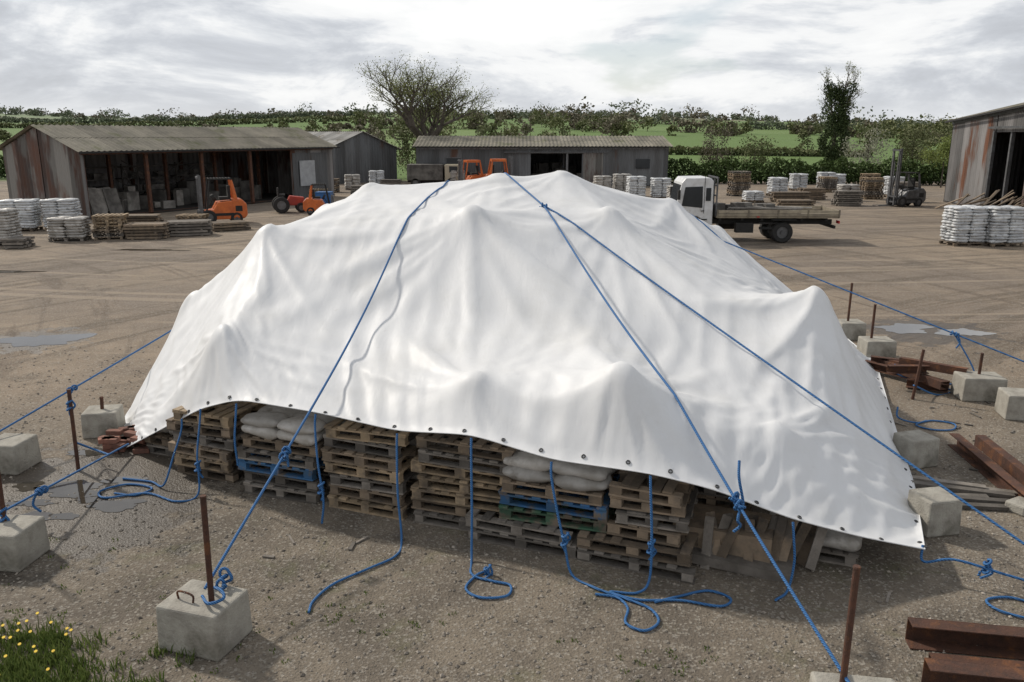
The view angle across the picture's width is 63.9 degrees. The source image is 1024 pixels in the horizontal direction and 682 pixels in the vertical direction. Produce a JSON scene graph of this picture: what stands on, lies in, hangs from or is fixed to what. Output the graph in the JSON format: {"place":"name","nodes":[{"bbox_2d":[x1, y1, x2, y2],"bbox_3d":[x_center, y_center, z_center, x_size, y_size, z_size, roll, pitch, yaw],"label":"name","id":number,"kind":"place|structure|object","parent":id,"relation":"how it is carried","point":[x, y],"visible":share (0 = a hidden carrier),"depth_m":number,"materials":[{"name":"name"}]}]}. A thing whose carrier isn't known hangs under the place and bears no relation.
{"place":"outdoors","nodes":[
{"label":"outdoors","id":0,"kind":"place"},
{"bbox_2d":[0,612,194,681],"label":"grass","id":1,"kind":"structure","parent":0,"point":[33,668],"depth_m":6.87,"materials":[{"name":"plant"}]},
{"bbox_2d":[0,124,339,219],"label":"open barn","id":2,"kind":"structure","parent":0,"point":[111,169],"depth_m":50.05,"materials":[{"name":"metal"}]},
{"bbox_2d":[292,152,328,198],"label":"sliding door","id":3,"kind":"structure","parent":2,"relation":"in","point":[321,170],"depth_m":56.90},
{"bbox_2d":[0,114,1023,681],"bbox_3d":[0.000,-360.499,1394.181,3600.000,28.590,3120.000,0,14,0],"label":"ground","id":4,"kind":"structure","parent":0,"point":[118,298],"depth_m":8.82,"materials":[{"name":"gravel"}]},
{"bbox_2d":[0,208,22,245],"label":"sack stack","id":5,"kind":"object","parent":4,"relation":"on","point":[10,224],"visible":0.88,"depth_m":32.73,"materials":[{"name":"white plastic"}]},
{"bbox_2d":[0,236,35,248],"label":"timber stack","id":6,"kind":"object","parent":4,"relation":"on","point":[19,242],"visible":1,"depth_m":31.92,"materials":[{"name":"grey wood"}]},
{"bbox_2d":[0,433,41,474],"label":"concrete block","id":7,"kind":"object","parent":4,"relation":"on","point":[20,453],"depth_m":10.76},
{"bbox_2d":[0,329,171,431],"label":"blue rope","id":8,"kind":"object","parent":7,"relation":"on","point":[73,388],"visible":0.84,"depth_m":11.88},
{"bbox_2d":[0,198,42,231],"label":"sack stack","id":9,"kind":"object","parent":4,"relation":"on","point":[30,214],"visible":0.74,"depth_m":37.45,"materials":[{"name":"white plastic"}]},
{"bbox_2d":[0,472,49,571],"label":"concrete block","id":10,"kind":"object","parent":4,"relation":"on","point":[24,541],"depth_m":8.42,"materials":[{"name":"concrete"}]},
{"bbox_2d":[0,442,128,522],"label":"blue rope","id":11,"kind":"object","parent":10,"relation":"on","point":[40,491],"visible":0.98,"depth_m":9.30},
{"bbox_2d":[0,333,96,346],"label":"puddle","id":12,"kind":"object","parent":4,"relation":"on","point":[42,340],"visible":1,"depth_m":17.76,"materials":[{"name":"grey liquid"}]},
{"bbox_2d":[39,198,82,230],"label":"sack stack","id":13,"kind":"object","parent":4,"relation":"on","point":[55,207],"visible":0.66,"depth_m":37.70,"materials":[{"name":"white plastic"}]},
{"bbox_2d":[46,216,91,241],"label":"sack stack","id":14,"kind":"object","parent":4,"relation":"on","point":[66,228],"visible":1,"depth_m":33.95,"materials":[{"name":"white plastic"}]},
{"bbox_2d":[44,480,102,498],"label":"puddle","id":15,"kind":"object","parent":4,"relation":"on","point":[65,489],"visible":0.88,"depth_m":10.25,"materials":[{"name":"grey liquid"}]},
{"bbox_2d":[67,389,79,470],"bbox_3d":[-5.720,1.215,10.719,0.069,1.221,0.049,0,14,0],"label":"steel rod","id":16,"kind":"object","parent":4,"relation":"on","point":[73,429],"visible":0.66,"depth_m":10.69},
{"bbox_2d":[81,396,125,438],"bbox_3d":[-6.050,1.096,12.133,0.499,0.562,0.449,-3,14,-11],"label":"concrete block","id":17,"kind":"object","parent":4,"relation":"on","point":[97,421],"depth_m":11.96,"materials":[{"name":"concrete"}]},
{"bbox_2d":[91,213,128,239],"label":"pallet stack","id":18,"kind":"object","parent":4,"relation":"on","point":[108,231],"visible":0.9,"depth_m":34.57,"materials":[{"name":"brown wood"}]},
{"bbox_2d":[84,499,146,511],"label":"puddle","id":19,"kind":"object","parent":4,"relation":"on","point":[112,505],"visible":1,"depth_m":9.83,"materials":[{"name":"grey liquid"}]},
{"bbox_2d":[98,425,159,453],"bbox_3d":[-5.393,1.390,11.686,0.805,0.205,0.712,0,14,0],"label":"brick pile","id":20,"kind":"object","parent":4,"relation":"on","point":[110,443],"visible":0.59,"depth_m":11.44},
{"bbox_2d":[118,214,163,229],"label":"timber stack","id":21,"kind":"object","parent":4,"relation":"on","point":[144,218],"visible":0.29,"depth_m":36.98,"materials":[{"name":"brown wood"}]},
{"bbox_2d":[122,222,169,239],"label":"timber stack","id":22,"kind":"object","parent":4,"relation":"on","point":[146,230],"visible":1,"depth_m":34.69,"materials":[{"name":"brown wood"}]},
{"bbox_2d":[97,409,203,501],"bbox_3d":[-4.455,1.400,10.044,1.320,1.018,0.584,0,14,0],"label":"blue rope","id":23,"kind":"object","parent":4,"relation":"on","point":[198,470],"visible":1,"depth_m":10.07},
{"bbox_2d":[144,425,192,456],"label":"pallet stack","id":24,"kind":"object","parent":4,"relation":"on","point":[155,442],"visible":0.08,"depth_m":11.34,"materials":[{"name":"brown wood"}]},
{"bbox_2d":[0,110,356,123],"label":"hedge","id":25,"kind":"object","parent":4,"relation":"on","point":[6,119],"visible":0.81,"depth_m":416.47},
{"bbox_2d":[0,115,366,127],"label":"hedge","id":26,"kind":"object","parent":4,"relation":"on","point":[221,121],"visible":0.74,"depth_m":331.73,"materials":[{"name":"green plant"}]},
{"bbox_2d":[167,219,212,236],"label":"timber stack","id":27,"kind":"object","parent":4,"relation":"on","point":[191,227],"visible":0.94,"depth_m":35.79,"materials":[{"name":"grey wood"}]},
{"bbox_2d":[156,494,252,661],"bbox_3d":[-2.680,1.939,7.034,0.619,1.412,0.499,4,15,17],"label":"concrete block","id":28,"kind":"object","parent":4,"relation":"on","point":[188,618],"depth_m":6.96,"materials":[{"name":"concrete"}]},
{"bbox_2d":[166,401,266,483],"bbox_3d":[-3.838,1.252,10.858,1.067,0.893,0.899,5,15,20],"label":"pallet stack","id":29,"kind":"object","parent":4,"relation":"on","point":[216,452],"visible":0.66,"depth_m":10.52,"materials":[{"name":"brown wood"}]},
{"bbox_2d":[195,175,247,220],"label":"forklift","id":30,"kind":"object","parent":4,"relation":"on","point":[231,206],"visible":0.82,"depth_m":40.62,"materials":[{"name":"orange paint"}]},
{"bbox_2d":[210,220,250,231],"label":"timber stack","id":31,"kind":"object","parent":4,"relation":"on","point":[221,226],"visible":0.84,"depth_m":37.89,"materials":[{"name":"brown wood"}]},
{"bbox_2d":[272,187,304,212],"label":"tractor","id":32,"kind":"object","parent":4,"relation":"on","point":[281,203],"visible":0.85,"depth_m":46.39,"materials":[{"name":"red paint"}]},
{"bbox_2d":[236,405,348,503],"bbox_3d":[-2.669,1.314,10.357,1.214,1.011,1.087,5,15,20],"label":"pallet stack","id":33,"kind":"object","parent":4,"relation":"on","point":[272,429],"visible":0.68,"depth_m":9.95,"materials":[{"name":"brown wood"}]},
{"bbox_2d":[303,183,333,214],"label":"forklift","id":34,"kind":"object","parent":4,"relation":"on","point":[311,205],"visible":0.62,"depth_m":45.37,"materials":[{"name":"orange paint"}]},
{"bbox_2d":[308,131,401,183],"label":"gabled shed","id":35,"kind":"structure","parent":4,"relation":"on","point":[362,153],"depth_m":75.59,"materials":[{"name":"grey metal"}]},
{"bbox_2d":[307,433,402,612],"bbox_3d":[-1.464,1.791,8.296,0.342,1.126,1.915,5,15,21],"label":"blue rope","id":36,"kind":"object","parent":4,"relation":"on","point":[366,569],"visible":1,"depth_m":8.65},
{"bbox_2d":[2,537,718,681],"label":"weeds","id":37,"kind":"object","parent":4,"relation":"on","point":[352,619],"visible":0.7,"depth_m":7.23,"materials":[{"name":"green plant"}]},
{"bbox_2d":[321,418,434,520],"bbox_3d":[-1.548,1.397,9.966,1.096,1.038,1.103,5,15,20],"label":"pallet stack","id":38,"kind":"object","parent":4,"relation":"on","point":[368,452],"visible":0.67,"depth_m":9.55,"materials":[{"name":"brown wood"}]},
{"bbox_2d":[352,50,497,137],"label":"bare spring tree","id":39,"kind":"object","parent":4,"relation":"on","point":[429,105],"visible":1,"depth_m":79.50,"materials":[{"name":"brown plant"}]},
{"bbox_2d":[407,164,457,183],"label":"box lorry","id":40,"kind":"object","parent":4,"relation":"on","point":[419,173],"visible":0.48,"depth_m":68.66,"materials":[{"name":"beige paint"}]},
{"bbox_2d":[410,433,517,535],"bbox_3d":[-0.377,1.510,9.544,1.313,1.038,1.092,5,15,20],"label":"pallet stack","id":41,"kind":"object","parent":4,"relation":"on","point":[443,476],"visible":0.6,"depth_m":9.17,"materials":[{"name":"brown wood"}]},
{"bbox_2d":[457,159,483,180],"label":"forklift","id":42,"kind":"object","parent":4,"relation":"on","point":[472,175],"visible":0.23,"depth_m":65.92,"materials":[{"name":"orange paint"}]},
{"bbox_2d":[0,114,940,163],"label":"woodland","id":43,"kind":"object","parent":4,"relation":"on","point":[802,133],"visible":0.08,"depth_m":117.84,"materials":[{"name":"green plant"}]},
{"bbox_2d":[0,109,952,141],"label":"woodland","id":44,"kind":"object","parent":4,"relation":"on","point":[611,126],"visible":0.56,"depth_m":255.35,"materials":[{"name":"green plant"}]},
{"bbox_2d":[0,96,953,124],"bbox_3d":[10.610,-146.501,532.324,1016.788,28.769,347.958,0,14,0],"label":"distant woodland","id":45,"kind":"object","parent":4,"relation":"on","point":[662,116],"visible":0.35,"depth_m":480.03,"materials":[{"name":"plant"}]},
{"bbox_2d":[464,438,512,598],"bbox_3d":[-0.385,1.808,8.211,0.447,1.317,1.205,-6,15,-23],"label":"blue rope","id":46,"kind":"object","parent":4,"relation":"on","point":[486,569],"visible":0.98,"depth_m":8.25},
{"bbox_2d":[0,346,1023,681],"bbox_3d":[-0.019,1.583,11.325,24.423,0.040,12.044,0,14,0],"label":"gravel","id":47,"kind":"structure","parent":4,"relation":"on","point":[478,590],"depth_m":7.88,"materials":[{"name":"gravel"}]},
{"bbox_2d":[465,502,584,558],"bbox_3d":[0.257,1.973,9.198,1.270,0.300,1.033,5,15,20],"label":"pallet stack","id":48,"kind":"object","parent":4,"relation":"on","point":[521,534],"visible":0.38,"depth_m":8.80,"materials":[{"name":"brown wood"}]},
{"bbox_2d":[498,449,619,532],"bbox_3d":[0.586,1.490,9.053,1.247,0.722,1.078,5,15,20],"label":"pallet stack","id":49,"kind":"object","parent":48,"relation":"on","point":[578,487],"visible":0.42,"depth_m":8.62,"materials":[{"name":"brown wood"}]},
{"bbox_2d":[124,170,926,549],"bbox_3d":[0.704,-1.283,15.186,13.798,3.636,15.496,0,14,0],"label":"white tarpaulin","id":50,"kind":"object","parent":4,"relation":"on","point":[488,314],"visible":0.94,"depth_m":10.64,"materials":[{"name":"plastic"}]},
{"bbox_2d":[314,414,324,523],"bbox_3d":[-2.208,1.454,9.352,0.096,1.186,0.412,-6,15,-22],"label":"blue rope","id":51,"kind":"object","parent":50,"relation":"hanging from","point":[321,489],"visible":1,"depth_m":9.28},
{"bbox_2d":[201,180,448,604],"bbox_3d":[-1.472,-1.100,14.136,0.296,3.155,15.833,2,14,8],"label":"blue rope","id":52,"kind":"object","parent":50,"relation":"on","point":[286,452],"visible":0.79,"depth_m":8.59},
{"bbox_2d":[920,545,1023,580],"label":"blue rope","id":53,"kind":"object","parent":50,"relation":"attached to","point":[987,565],"visible":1,"depth_m":7.98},
{"bbox_2d":[412,135,672,185],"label":"corrugated shed","id":54,"kind":"structure","parent":4,"relation":"on","point":[587,158],"depth_m":70.44,"materials":[{"name":"grey metal"}]},
{"bbox_2d":[583,153,602,182],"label":"sliding door","id":55,"kind":"structure","parent":54,"relation":"in","point":[592,162],"depth_m":70.34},
{"bbox_2d":[550,462,659,631],"bbox_3d":[0.879,1.900,7.872,0.366,1.091,1.575,-8,16,-29],"label":"blue rope","id":56,"kind":"object","parent":4,"relation":"on","point":[564,542],"visible":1,"depth_m":7.97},
{"bbox_2d":[625,176,646,196],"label":"sack stack","id":57,"kind":"object","parent":4,"relation":"on","point":[635,185],"visible":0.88,"depth_m":56.13,"materials":[{"name":"white plastic"}]},
{"bbox_2d":[577,508,698,583],"bbox_3d":[1.434,2.088,8.744,1.274,0.305,1.078,5,15,20],"label":"pallet stack","id":58,"kind":"object","parent":4,"relation":"on","point":[636,556],"visible":0.49,"depth_m":8.36,"materials":[{"name":"brown wood"}]},
{"bbox_2d":[606,470,698,547],"bbox_3d":[1.506,1.659,8.638,0.838,0.593,0.892,5,15,20],"label":"pallet stack","id":59,"kind":"object","parent":58,"relation":"on","point":[674,501],"visible":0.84,"depth_m":8.33,"materials":[{"name":"brown wood"}]},
{"bbox_2d":[262,401,1014,602],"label":"wood splinters","id":60,"kind":"object","parent":4,"relation":"on","point":[352,545],"visible":0.84,"depth_m":9.02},
{"bbox_2d":[650,177,670,197],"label":"sack stack","id":61,"kind":"object","parent":4,"relation":"on","point":[658,187],"visible":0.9,"depth_m":56.17,"materials":[{"name":"white plastic"}]},
{"bbox_2d":[609,476,731,607],"bbox_3d":[1.526,1.917,7.752,1.111,1.106,0.481,6,15,24],"label":"blue rope","id":62,"kind":"object","parent":4,"relation":"on","point":[650,544],"visible":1,"depth_m":7.91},
{"bbox_2d":[697,125,733,175],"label":"shrub","id":63,"kind":"object","parent":4,"relation":"on","point":[711,144],"visible":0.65,"depth_m":81.92,"materials":[{"name":"green plant"}]},
{"bbox_2d":[695,485,751,510],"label":"pallet stack","id":64,"kind":"object","parent":4,"relation":"on","point":[709,497],"visible":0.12,"depth_m":9.08,"materials":[{"name":"brown wood"}]},
{"bbox_2d":[726,171,751,195],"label":"pallet stack","id":65,"kind":"object","parent":4,"relation":"on","point":[737,188],"visible":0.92,"depth_m":59.16,"materials":[{"name":"brown wood"}]},
{"bbox_2d":[681,503,827,583],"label":"broken pallet boards","id":66,"kind":"object","parent":4,"relation":"on","point":[722,545],"visible":0.81,"depth_m":8.40,"materials":[{"name":"brown wood"}]},
{"bbox_2d":[670,175,840,242],"bbox_3d":[9.953,-5.571,34.288,6.835,2.700,2.380,0,14,1],"label":"flatbed truck","id":67,"kind":"object","parent":4,"relation":"on","point":[694,195],"visible":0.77,"depth_m":33.46,"materials":[{"name":"white paint"}]},
{"bbox_2d":[738,133,779,170],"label":"shrub","id":68,"kind":"object","parent":4,"relation":"on","point":[762,159],"visible":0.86,"depth_m":87.93,"materials":[{"name":"green plant"}]},
{"bbox_2d":[669,145,873,156],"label":"hedge","id":69,"kind":"object","parent":4,"relation":"on","point":[682,150],"visible":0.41,"depth_m":139.83,"materials":[{"name":"green plant"}]},
{"bbox_2d":[766,177,787,195],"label":"sack stack","id":70,"kind":"object","parent":4,"relation":"on","point":[777,184],"visible":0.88,"depth_m":59.09,"materials":[{"name":"white plastic"}]},
{"bbox_2d":[547,207,1023,544],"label":"blue rope","id":71,"kind":"object","parent":4,"relation":"on","point":[862,430],"visible":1,"depth_m":9.75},
{"bbox_2d":[768,191,811,201],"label":"timber stack","id":72,"kind":"object","parent":4,"relation":"on","point":[776,195],"visible":0.77,"depth_m":53.83,"materials":[{"name":"brown wood"}]},
{"bbox_2d":[776,199,815,205],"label":"timber stack","id":73,"kind":"object","parent":4,"relation":"on","point":[794,202],"visible":0.92,"depth_m":50.52,"materials":[{"name":"brown wood"}]},
{"bbox_2d":[788,173,808,190],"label":"sack stack","id":74,"kind":"object","parent":4,"relation":"on","point":[798,180],"visible":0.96,"depth_m":64.94,"materials":[{"name":"white plastic"}]},
{"bbox_2d":[667,154,947,184],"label":"hedge","id":75,"kind":"object","parent":4,"relation":"on","point":[927,174],"visible":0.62,"depth_m":73.44,"materials":[{"name":"green plant"}]},
{"bbox_2d":[769,512,861,566],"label":"pallet stack","id":76,"kind":"object","parent":4,"relation":"on","point":[847,546],"visible":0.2,"depth_m":8.44,"materials":[{"name":"white wood"}]},
{"bbox_2d":[816,61,864,174],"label":"ivy covered tree","id":77,"kind":"object","parent":4,"relation":"on","point":[838,97],"visible":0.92,"depth_m":80.52,"materials":[{"name":"green plant"}]},
{"bbox_2d":[742,120,944,129],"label":"hedge","id":78,"kind":"object","parent":4,"relation":"on","point":[756,124],"visible":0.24,"depth_m":320.89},
{"bbox_2d":[830,190,863,205],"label":"timber stack","id":79,"kind":"object","parent":4,"relation":"on","point":[847,198],"visible":1,"depth_m":50.98,"materials":[{"name":"grey wood"}]},
{"bbox_2d":[809,564,893,681],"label":"concrete block","id":80,"kind":"object","parent":4,"relation":"on","point":[815,676],"depth_m":5.96,"materials":[{"name":"concrete"}]},
{"bbox_2d":[504,172,849,681],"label":"blue rope","id":81,"kind":"object","parent":80,"relation":"attached to","point":[739,504],"visible":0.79,"depth_m":7.61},
{"bbox_2d":[838,283,866,339],"bbox_3d":[7.350,-0.656,17.776,0.549,1.212,0.499,0,14,0],"label":"concrete block","id":82,"kind":"object","parent":4,"relation":"on","point":[853,329],"depth_m":17.65,"materials":[{"name":"concrete"}]},
{"bbox_2d":[691,214,1023,395],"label":"blue rope","id":83,"kind":"object","parent":4,"relation":"on","point":[956,335],"visible":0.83,"depth_m":14.68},
{"bbox_2d":[839,122,893,176],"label":"shrub","id":84,"kind":"object","parent":4,"relation":"on","point":[872,146],"visible":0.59,"depth_m":75.42,"materials":[{"name":"green plant"}]},
{"bbox_2d":[859,177,884,199],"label":"pallet stack","id":85,"kind":"object","parent":4,"relation":"on","point":[874,185],"visible":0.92,"depth_m":56.28,"materials":[{"name":"brown wood"}]},
{"bbox_2d":[857,304,896,357],"bbox_3d":[7.250,-0.194,16.242,0.599,1.062,0.499,0,14,0],"label":"concrete block","id":86,"kind":"object","parent":4,"relation":"on","point":[882,346],"depth_m":16.11,"materials":[{"name":"concrete"}]},
{"bbox_2d":[878,148,925,206],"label":"forklift","id":87,"kind":"object","parent":4,"relation":"on","point":[903,195],"visible":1,"depth_m":50.43,"materials":[{"name":"grey metal"}]},
{"bbox_2d":[874,323,933,333],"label":"puddle","id":88,"kind":"object","parent":4,"relation":"on","point":[899,328],"visible":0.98,"depth_m":18.77,"materials":[{"name":"grey liquid"}]},
{"bbox_2d":[894,120,937,173],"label":"shrub","id":89,"kind":"object","parent":4,"relation":"on","point":[908,150],"visible":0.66,"depth_m":79.00,"materials":[{"name":"green plant"}]},
{"bbox_2d":[893,429,939,469],"bbox_3d":[5.420,1.455,11.037,0.449,0.400,0.399,-4,15,-17],"label":"concrete block","id":90,"kind":"object","parent":4,"relation":"on","point":[918,448],"depth_m":10.88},
{"bbox_2d":[906,378,948,392],"bbox_3d":[7.187,0.769,14.202,0.649,0.140,0.112,7,16,27],"label":"steel channel","id":91,"kind":"object","parent":4,"relation":"on","point":[910,383],"visible":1,"depth_m":14.25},
{"bbox_2d":[865,360,949,389],"bbox_3d":[7.030,0.590,14.713,0.112,0.140,1.621,-9,16,-31],"label":"steel channel","id":92,"kind":"object","parent":91,"relation":"on","point":[880,367],"visible":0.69,"depth_m":15.07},
{"bbox_2d":[879,359,945,389],"bbox_3d":[7.063,0.564,14.611,0.112,0.140,1.632,-4,15,-15],"label":"steel channel","id":93,"kind":"object","parent":92,"relation":"on","point":[932,381],"visible":0.58,"depth_m":14.13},
{"bbox_2d":[887,364,929,373],"bbox_3d":[6.901,0.489,14.291,0.695,0.140,0.118,0,14,0],"label":"steel channel","id":94,"kind":"object","parent":93,"relation":"on","point":[902,368],"visible":1,"depth_m":14.32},
{"bbox_2d":[899,356,968,374],"bbox_3d":[7.318,0.443,14.271,1.094,0.140,0.112,13,19,42],"label":"steel channel","id":95,"kind":"object","parent":94,"relation":"on","point":[942,368],"visible":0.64,"depth_m":14.19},
{"bbox_2d":[907,486,962,537],"bbox_3d":[4.720,1.908,9.192,0.419,0.420,0.399,-3,14,-11],"label":"concrete block","id":96,"kind":"object","parent":4,"relation":"on","point":[938,509],"depth_m":9.03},
{"bbox_2d":[918,134,951,187],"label":"tree","id":97,"kind":"object","parent":4,"relation":"on","point":[944,147],"visible":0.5,"depth_m":68.13,"materials":[{"name":"green plant"}]},
{"bbox_2d":[939,205,988,246],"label":"sack stack","id":98,"kind":"object","parent":4,"relation":"on","point":[964,224],"visible":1,"depth_m":32.55,"materials":[{"name":"white plastic"}]},
{"bbox_2d":[905,617,1023,659],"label":"steel channel","id":99,"kind":"object","parent":4,"relation":"on","point":[966,638],"visible":1,"depth_m":7.06,"materials":[{"name":"metal"}]},
{"bbox_2d":[911,475,1017,510],"bbox_3d":[5.285,1.878,9.993,1.649,0.097,0.901,5,15,20],"label":"loose timber","id":100,"kind":"object","parent":4,"relation":"on","point":[975,495],"visible":0.43,"depth_m":10.02,"materials":[{"name":"grey wood"}]},
{"bbox_2d":[921,657,1023,681],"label":"steel channel","id":101,"kind":"object","parent":4,"relation":"on","point":[939,670],"visible":1,"depth_m":6.47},
{"bbox_2d":[928,652,1023,666],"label":"steel channel","id":102,"kind":"object","parent":4,"relation":"on","point":[1016,663],"visible":0.38,"depth_m":6.81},
{"bbox_2d":[950,353,1007,401],"bbox_3d":[7.850,0.585,13.757,0.698,0.762,0.499,1,14,6],"label":"concrete block","id":103,"kind":"object","parent":4,"relation":"on","point":[979,385],"depth_m":13.60,"materials":[{"name":"concrete"}]},
{"bbox_2d":[934,189,1023,208],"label":"timber pile","id":104,"kind":"object","parent":4,"relation":"on","point":[1016,203],"visible":0.24,"depth_m":45.16,"materials":[{"name":"brown wood"}]},
{"bbox_2d":[943,102,1023,206],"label":"corrugated warehouse","id":105,"kind":"structure","parent":4,"relation":"on","point":[986,155],"depth_m":50.67,"materials":[{"name":"grey metal"}]},
{"bbox_2d":[948,433,1023,496],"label":"steel channel","id":106,"kind":"object","parent":4,"relation":"on","point":[993,472],"visible":1,"depth_m":10.75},
{"bbox_2d":[974,435,1023,484],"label":"steel channel","id":107,"kind":"object","parent":4,"relation":"on","point":[1010,464],"visible":0.98,"depth_m":10.98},
{"bbox_2d":[984,205,1023,246],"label":"sack stack","id":108,"kind":"object","parent":4,"relation":"on","point":[1005,225],"visible":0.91,"depth_m":32.33,"materials":[{"name":"white plastic"}]},
{"bbox_2d":[994,387,1023,420],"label":"concrete block","id":109,"kind":"object","parent":4,"relation":"on","point":[1009,403],"depth_m":12.72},
{"bbox_2d":[1005,496,1023,516],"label":"concrete block","id":110,"kind":"object","parent":4,"relation":"on","point":[1015,505],"depth_m":9.61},
{"bbox_2d":[0,0,1023,122],"label":"sky","id":111,"kind":"structure","parent":0,"point":[937,58],"materials":[{"name":"white"}]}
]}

